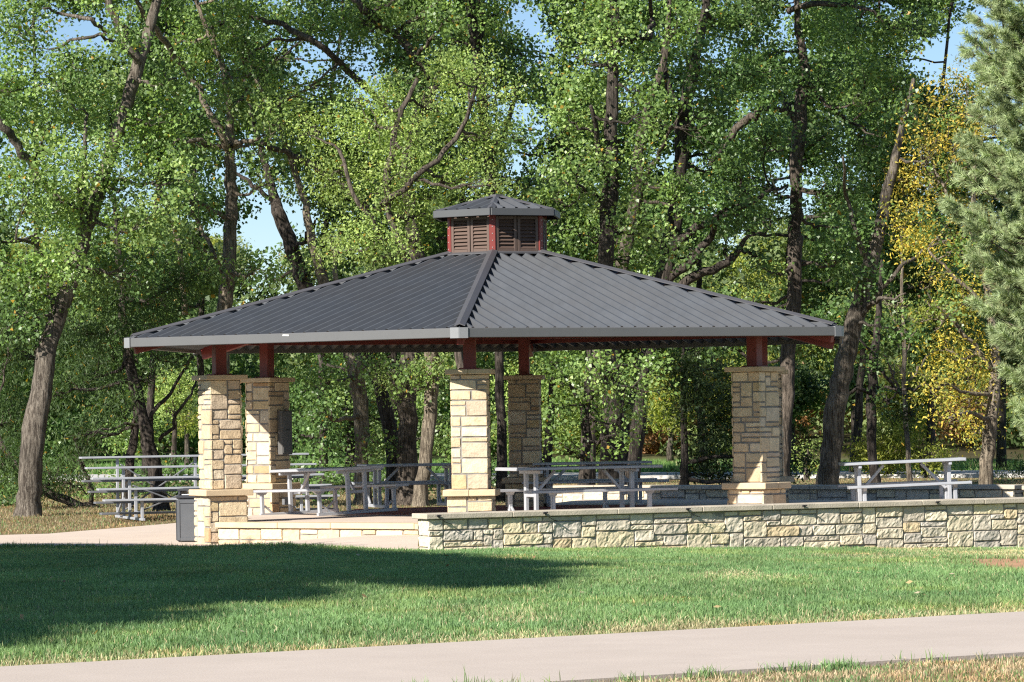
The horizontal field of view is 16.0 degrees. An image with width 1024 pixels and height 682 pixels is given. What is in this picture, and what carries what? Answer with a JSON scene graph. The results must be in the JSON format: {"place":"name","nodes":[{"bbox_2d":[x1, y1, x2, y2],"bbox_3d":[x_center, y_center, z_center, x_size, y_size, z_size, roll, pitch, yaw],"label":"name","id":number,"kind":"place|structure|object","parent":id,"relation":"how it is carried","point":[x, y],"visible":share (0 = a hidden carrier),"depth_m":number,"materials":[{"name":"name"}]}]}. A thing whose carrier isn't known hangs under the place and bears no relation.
{"place":"outdoors","nodes":[
{"label":"outdoors","id":0,"kind":"place"},
{"bbox_2d":[0,523,427,549],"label":"pavement","id":1,"kind":"structure","parent":0,"point":[162,534],"depth_m":58.61,"materials":[{"name":"concrete"}]},
{"bbox_2d":[176,488,199,541],"bbox_3d":[-5.010,2.752,57.658,0.522,0.840,0.522,-1,-1,8],"label":"trash can","id":2,"kind":"object","parent":1,"relation":"on","point":[185,516],"visible":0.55,"depth_m":57.42,"materials":[{"name":"grey plastic"}]},
{"bbox_2d":[0,611,1023,681],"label":"path","id":3,"kind":"structure","parent":0,"point":[603,657],"depth_m":23.72,"materials":[{"name":"concrete"}]},
{"bbox_2d":[0,382,1023,681],"bbox_3d":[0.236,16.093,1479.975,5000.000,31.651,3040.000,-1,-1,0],"label":"ground","id":4,"kind":"structure","parent":0,"point":[1010,450],"depth_m":72.28,"materials":[{"name":"soil"}]},
{"bbox_2d":[0,302,109,508],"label":"willow shrub","id":5,"kind":"object","parent":4,"relation":"on","point":[8,460],"visible":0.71,"depth_m":79.86,"materials":[{"name":"green plant"}]},
{"bbox_2d":[0,0,131,459],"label":"forest tree","id":6,"kind":"object","parent":4,"relation":"on","point":[5,230],"visible":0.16,"depth_m":95.08,"materials":[{"name":"green plant"}]},
{"bbox_2d":[0,0,219,516],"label":"cottonwood tree","id":7,"kind":"object","parent":4,"relation":"on","point":[33,436],"visible":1,"depth_m":73.21,"materials":[{"name":"green plant"}]},
{"bbox_2d":[57,315,170,508],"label":"willow tree","id":8,"kind":"object","parent":4,"relation":"on","point":[133,444],"visible":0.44,"depth_m":77.46,"materials":[{"name":"green plant"}]},
{"bbox_2d":[23,197,227,510],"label":"willow tree","id":9,"kind":"object","parent":4,"relation":"on","point":[124,327],"visible":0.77,"depth_m":75.51,"materials":[{"name":"green plant"}]},
{"bbox_2d":[100,410,171,463],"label":"shrub","id":10,"kind":"object","parent":4,"relation":"on","point":[125,444],"visible":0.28,"depth_m":111.22,"materials":[{"name":"green plant"}]},
{"bbox_2d":[46,0,252,493],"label":"forest tree","id":11,"kind":"object","parent":4,"relation":"on","point":[167,13],"visible":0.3,"depth_m":91.05,"materials":[{"name":"green plant"}]},
{"bbox_2d":[141,360,198,475],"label":"shrub","id":12,"kind":"object","parent":4,"relation":"on","point":[178,401],"visible":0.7,"depth_m":109.42,"materials":[{"name":"green plant"}]},
{"bbox_2d":[164,408,198,468],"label":"shrub","id":13,"kind":"object","parent":4,"relation":"on","point":[188,425],"visible":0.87,"depth_m":124.43,"materials":[{"name":"green plant"}]},
{"bbox_2d":[79,453,339,520],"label":"bleachers","id":14,"kind":"object","parent":4,"relation":"on","point":[123,490],"visible":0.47,"depth_m":70.41,"materials":[{"name":"metal"}]},
{"bbox_2d":[121,0,310,385],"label":"forest tree","id":15,"kind":"object","parent":4,"relation":"on","point":[200,370],"visible":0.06,"depth_m":103.91,"materials":[{"name":"green plant"}]},
{"bbox_2d":[135,0,322,373],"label":"cottonwood tree","id":16,"kind":"object","parent":4,"relation":"on","point":[229,144],"visible":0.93,"depth_m":76.54,"materials":[{"name":"green plant"}]},
{"bbox_2d":[205,0,399,483],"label":"forest tree","id":17,"kind":"object","parent":4,"relation":"on","point":[285,168],"visible":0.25,"depth_m":97.01,"materials":[{"name":"green plant"}]},
{"bbox_2d":[211,11,417,504],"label":"cottonwood tree","id":18,"kind":"object","parent":4,"relation":"on","point":[354,378],"visible":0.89,"depth_m":77.64,"materials":[{"name":"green plant"}]},
{"bbox_2d":[234,0,397,503],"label":"cottonwood tree","id":19,"kind":"object","parent":4,"relation":"on","point":[298,271],"visible":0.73,"depth_m":78.83,"materials":[{"name":"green plant"}]},
{"bbox_2d":[215,522,418,543],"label":"retaining wall","id":20,"kind":"structure","parent":4,"relation":"on","point":[241,532],"depth_m":55.09,"materials":[{"name":"stone"}]},
{"bbox_2d":[288,354,396,492],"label":"mulberry tree","id":21,"kind":"object","parent":4,"relation":"on","point":[323,448],"visible":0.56,"depth_m":89.57,"materials":[{"name":"green plant"}]},
{"bbox_2d":[275,353,450,489],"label":"mulberry tree","id":22,"kind":"object","parent":4,"relation":"on","point":[349,428],"visible":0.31,"depth_m":93.68,"materials":[{"name":"green plant"}]},
{"bbox_2d":[237,0,493,505],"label":"cottonwood tree","id":23,"kind":"object","parent":4,"relation":"on","point":[408,425],"visible":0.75,"depth_m":77.28,"materials":[{"name":"brown plant"}]},
{"bbox_2d":[296,0,481,425],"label":"forest tree","id":24,"kind":"object","parent":4,"relation":"on","point":[390,355],"visible":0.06,"depth_m":105.15,"materials":[{"name":"green plant"}]},
{"bbox_2d":[265,32,539,368],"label":"elm tree","id":25,"kind":"object","parent":4,"relation":"on","point":[390,195],"visible":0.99,"depth_m":70.61,"materials":[{"name":"green plant"}]},
{"bbox_2d":[353,352,455,506],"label":"ash tree","id":26,"kind":"object","parent":4,"relation":"on","point":[420,497],"visible":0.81,"depth_m":76.36,"materials":[{"name":"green plant"}]},
{"bbox_2d":[362,0,556,357],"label":"forest tree","id":27,"kind":"object","parent":4,"relation":"on","point":[436,237],"visible":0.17,"depth_m":94.63,"materials":[{"name":"green plant"}]},
{"bbox_2d":[7,549,953,633],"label":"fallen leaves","id":28,"kind":"object","parent":4,"relation":"on","point":[716,606],"visible":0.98,"depth_m":34.23,"materials":[{"name":"brown plant"}]},
{"bbox_2d":[411,0,560,500],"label":"cottonwood tree","id":29,"kind":"object","parent":4,"relation":"on","point":[481,21],"visible":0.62,"depth_m":79.85,"materials":[{"name":"green plant"}]},
{"bbox_2d":[0,436,1023,506],"bbox_3d":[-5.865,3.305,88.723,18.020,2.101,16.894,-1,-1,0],"label":"undergrowth","id":30,"kind":"object","parent":4,"relation":"on","point":[167,484],"visible":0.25,"depth_m":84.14,"materials":[{"name":"green plant"}]},
{"bbox_2d":[0,538,1023,665],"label":"grass","id":31,"kind":"structure","parent":4,"relation":"on","point":[334,583],"depth_m":33.18,"materials":[{"name":"green plant"}]},
{"bbox_2d":[0,194,1023,464],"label":"woods","id":32,"kind":"object","parent":4,"relation":"on","point":[238,362],"visible":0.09,"depth_m":136.16,"materials":[{"name":"green plant"}]},
{"bbox_2d":[491,412,543,463],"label":"shrub","id":33,"kind":"object","parent":4,"relation":"on","point":[495,432],"visible":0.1,"depth_m":117.86,"materials":[{"name":"green plant"}]},
{"bbox_2d":[468,0,653,479],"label":"forest tree","id":34,"kind":"object","parent":4,"relation":"on","point":[547,458],"visible":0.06,"depth_m":102.89,"materials":[{"name":"green plant"}]},
{"bbox_2d":[504,348,690,484],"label":"mulberry tree","id":35,"kind":"object","parent":4,"relation":"on","point":[585,407],"visible":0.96,"depth_m":71.59,"materials":[{"name":"green plant"}]},
{"bbox_2d":[519,0,699,484],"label":"cottonwood tree","id":36,"kind":"object","parent":4,"relation":"on","point":[607,200],"visible":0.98,"depth_m":74.37,"materials":[{"name":"green plant"}]},
{"bbox_2d":[530,0,715,431],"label":"forest tree","id":37,"kind":"object","parent":4,"relation":"on","point":[633,6],"visible":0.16,"depth_m":96.99,"materials":[{"name":"green plant"}]},
{"bbox_2d":[578,0,754,484],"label":"cottonwood tree","id":38,"kind":"object","parent":4,"relation":"on","point":[710,103],"visible":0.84,"depth_m":78.81,"materials":[{"name":"green plant"}]},
{"bbox_2d":[642,424,695,453],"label":"shrub","id":39,"kind":"object","parent":4,"relation":"on","point":[652,441],"visible":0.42,"depth_m":134.08,"materials":[{"name":"brown plant"}]},
{"bbox_2d":[646,361,705,460],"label":"tree","id":40,"kind":"object","parent":4,"relation":"on","point":[657,410],"visible":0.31,"depth_m":127.34,"materials":[{"name":"green plant"}]},
{"bbox_2d":[401,648,989,681],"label":"grass","id":41,"kind":"structure","parent":4,"relation":"on","point":[836,665],"depth_m":22.35,"materials":[{"name":"green plant"}]},
{"bbox_2d":[618,0,793,471],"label":"forest tree","id":42,"kind":"object","parent":4,"relation":"on","point":[666,150],"visible":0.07,"depth_m":107.57,"materials":[{"name":"green plant"}]},
{"bbox_2d":[412,497,1023,549],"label":"stone wall","id":43,"kind":"structure","parent":4,"relation":"on","point":[970,522],"depth_m":52.38,"materials":[{"name":"stone"}]},
{"bbox_2d":[625,0,817,477],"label":"oak tree","id":44,"kind":"object","parent":4,"relation":"on","point":[749,75],"visible":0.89,"depth_m":79.92,"materials":[{"name":"green plant"}]},
{"bbox_2d":[652,346,820,484],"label":"shrub","id":45,"kind":"object","parent":4,"relation":"on","point":[710,437],"visible":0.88,"depth_m":87.80,"materials":[{"name":"green plant"}]},
{"bbox_2d":[683,0,891,442],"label":"forest tree","id":46,"kind":"object","parent":4,"relation":"on","point":[838,317],"visible":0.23,"depth_m":95.90,"materials":[{"name":"green plant"}]},
{"bbox_2d":[553,484,1023,502],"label":"stone wall","id":47,"kind":"structure","parent":4,"relation":"on","point":[796,492],"depth_m":65.40,"materials":[{"name":"stone"}]},
{"bbox_2d":[768,350,829,459],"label":"shrub","id":48,"kind":"object","parent":4,"relation":"on","point":[807,388],"visible":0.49,"depth_m":119.42,"materials":[{"name":"green plant"}]},
{"bbox_2d":[575,654,1023,681],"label":"grass","id":49,"kind":"structure","parent":4,"relation":"on","point":[884,668],"depth_m":21.95,"materials":[{"name":"plant"}]},
{"bbox_2d":[794,420,808,447],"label":"shrub","id":50,"kind":"object","parent":4,"relation":"on","point":[797,432],"visible":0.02,"depth_m":136.97,"materials":[{"name":"green plant"}]},
{"bbox_2d":[791,432,820,479],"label":"shrub","id":51,"kind":"object","parent":4,"relation":"on","point":[811,470],"visible":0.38,"depth_m":98.35,"materials":[{"name":"green plant"}]},
{"bbox_2d":[708,0,952,475],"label":"oak tree","id":52,"kind":"object","parent":4,"relation":"on","point":[795,264],"visible":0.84,"depth_m":81.81,"materials":[{"name":"green plant"}]},
{"bbox_2d":[738,0,956,471],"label":"forest tree","id":53,"kind":"object","parent":4,"relation":"on","point":[858,418],"visible":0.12,"depth_m":103.89,"materials":[{"name":"green plant"}]},
{"bbox_2d":[817,354,885,461],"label":"shrub","id":54,"kind":"object","parent":4,"relation":"on","point":[851,398],"visible":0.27,"depth_m":117.90,"materials":[{"name":"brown plant"}]},
{"bbox_2d":[832,260,933,482],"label":"dead tree","id":55,"kind":"object","parent":4,"relation":"on","point":[874,367],"visible":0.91,"depth_m":85.84,"materials":[{"name":"brown plant"}]},
{"bbox_2d":[815,78,958,484],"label":"oak tree","id":56,"kind":"object","parent":4,"relation":"on","point":[860,307],"visible":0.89,"depth_m":79.29,"materials":[{"name":"brown plant"}]},
{"bbox_2d":[842,412,943,477],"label":"shrub","id":57,"kind":"object","parent":4,"relation":"on","point":[894,443],"visible":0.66,"depth_m":99.53,"materials":[{"name":"green plant"}]},
{"bbox_2d":[865,357,946,456],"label":"shrub","id":58,"kind":"object","parent":4,"relation":"on","point":[919,414],"visible":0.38,"depth_m":121.15,"materials":[{"name":"green plant"}]},
{"bbox_2d":[879,207,935,480],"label":"dead tree","id":59,"kind":"object","parent":4,"relation":"on","point":[902,370],"visible":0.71,"depth_m":87.95,"materials":[{"name":"brown plant"}]},
{"bbox_2d":[820,0,1016,473],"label":"forest tree","id":60,"kind":"object","parent":4,"relation":"on","point":[908,286],"visible":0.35,"depth_m":98.86,"materials":[{"name":"green plant"}]},
{"bbox_2d":[899,437,970,477],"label":"shrub","id":61,"kind":"object","parent":4,"relation":"on","point":[928,449],"visible":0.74,"depth_m":98.55,"materials":[{"name":"green plant"}]},
{"bbox_2d":[872,51,1013,483],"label":"honey locust tree","id":62,"kind":"object","parent":4,"relation":"on","point":[991,391],"visible":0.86,"depth_m":77.26,"materials":[{"name":"yellow plant"}]},
{"bbox_2d":[917,0,1023,468],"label":"forest tree","id":63,"kind":"object","parent":4,"relation":"on","point":[1001,422],"visible":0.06,"depth_m":107.80,"materials":[{"name":"green plant"}]},
{"bbox_2d":[957,436,996,444],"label":"shrub","id":64,"kind":"object","parent":4,"relation":"on","point":[963,442],"visible":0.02,"depth_m":139.25,"materials":[{"name":"brown plant"}]},
{"bbox_2d":[937,0,1023,435],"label":"pine tree","id":65,"kind":"object","parent":4,"relation":"on","point":[985,229],"visible":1,"depth_m":65.82,"materials":[{"name":"green plant"}]},
{"bbox_2d":[0,477,1023,534],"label":"grass","id":66,"kind":"structure","parent":0,"point":[80,510],"depth_m":75.71,"materials":[{"name":"green plant"}]},
{"bbox_2d":[0,0,1023,305],"label":"sky","id":67,"kind":"structure","parent":0,"point":[263,230],"materials":[{"name":"blue"}]},
{"bbox_2d":[1,470,1023,481],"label":"road","id":68,"kind":"structure","parent":0,"point":[848,474],"depth_m":102.55,"materials":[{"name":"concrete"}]},
{"bbox_2d":[47,457,1023,473],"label":"road","id":69,"kind":"structure","parent":0,"point":[669,465],"depth_m":119.30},
{"bbox_2d":[247,499,889,522],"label":"patio","id":70,"kind":"structure","parent":0,"point":[312,517],"depth_m":59.44,"materials":[{"name":"concrete"}]},
{"bbox_2d":[253,465,408,515],"bbox_3d":[-3.039,2.461,59.864,1.654,0.762,2.458,-2,-1,-33],"label":"picnic table","id":71,"kind":"object","parent":70,"relation":"on","point":[306,490],"visible":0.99,"depth_m":59.41,"materials":[{"name":"metal"}]},
{"bbox_2d":[124,194,843,543],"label":"picnic pavilion","id":72,"kind":"structure","parent":70,"relation":"on","point":[496,276],"depth_m":56.05,"materials":[{"name":"grey metal"}]},
{"bbox_2d":[277,410,291,454],"bbox_3d":[-3.806,1.538,61.165,0.130,0.740,0.270,-2,-1,35],"label":"electrical panel","id":73,"kind":"object","parent":72,"relation":"attached to","point":[284,423],"visible":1,"depth_m":61.08,"materials":[{"name":"grey paint"}]},
{"bbox_2d":[283,412,291,452],"bbox_3d":[-3.761,1.531,61.134,0.021,0.690,0.235,-2,-1,35],"label":"door","id":74,"kind":"structure","parent":73,"relation":"in","point":[287,416],"depth_m":61.13,"materials":[{"name":"grey paint"}]},
{"bbox_2d":[282,497,287,504],"bbox_3d":[-3.797,2.680,61.026,0.060,0.130,0.110,-2,-1,35],"label":"outlet box","id":75,"kind":"object","parent":72,"relation":"attached to","point":[284,500],"visible":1,"depth_m":60.99,"materials":[{"name":"metal"}]},
{"bbox_2d":[351,505,665,514],"bbox_3d":[-0.158,2.845,61.455,5.619,0.008,6.176,-1,-1,0],"label":"patio surface","id":76,"kind":"object","parent":70,"relation":"on","point":[406,511],"visible":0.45,"depth_m":61.95,"materials":[{"name":"beige concrete"}]},
{"bbox_2d":[352,463,451,507],"bbox_3d":[-1.743,2.539,64.162,1.848,0.762,1.654,-1,-1,-16],"label":"picnic table","id":77,"kind":"object","parent":76,"relation":"on","point":[445,482],"visible":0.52,"depth_m":64.08,"materials":[{"name":"metal"}]},
{"bbox_2d":[522,460,668,506],"bbox_3d":[1.367,2.478,63.363,2.518,0.762,1.654,-1,-1,-6],"label":"picnic table","id":78,"kind":"object","parent":76,"relation":"on","point":[638,482],"visible":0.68,"depth_m":63.02,"materials":[{"name":"metal"}]},
{"bbox_2d":[495,464,677,510],"bbox_3d":[1.034,2.315,55.864,2.507,0.797,1.687,0,-1,-27],"label":"picnic table","id":79,"kind":"object","parent":70,"relation":"on","point":[620,487],"visible":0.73,"depth_m":55.61,"materials":[{"name":"metal"}]},
{"bbox_2d":[836,457,971,501],"bbox_3d":[6.072,2.250,56.565,1.885,0.807,1.687,-2,-1,-2],"label":"picnic table","id":80,"kind":"object","parent":70,"relation":"on","point":[858,489],"visible":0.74,"depth_m":56.35,"materials":[{"name":"metal"}]}
]}

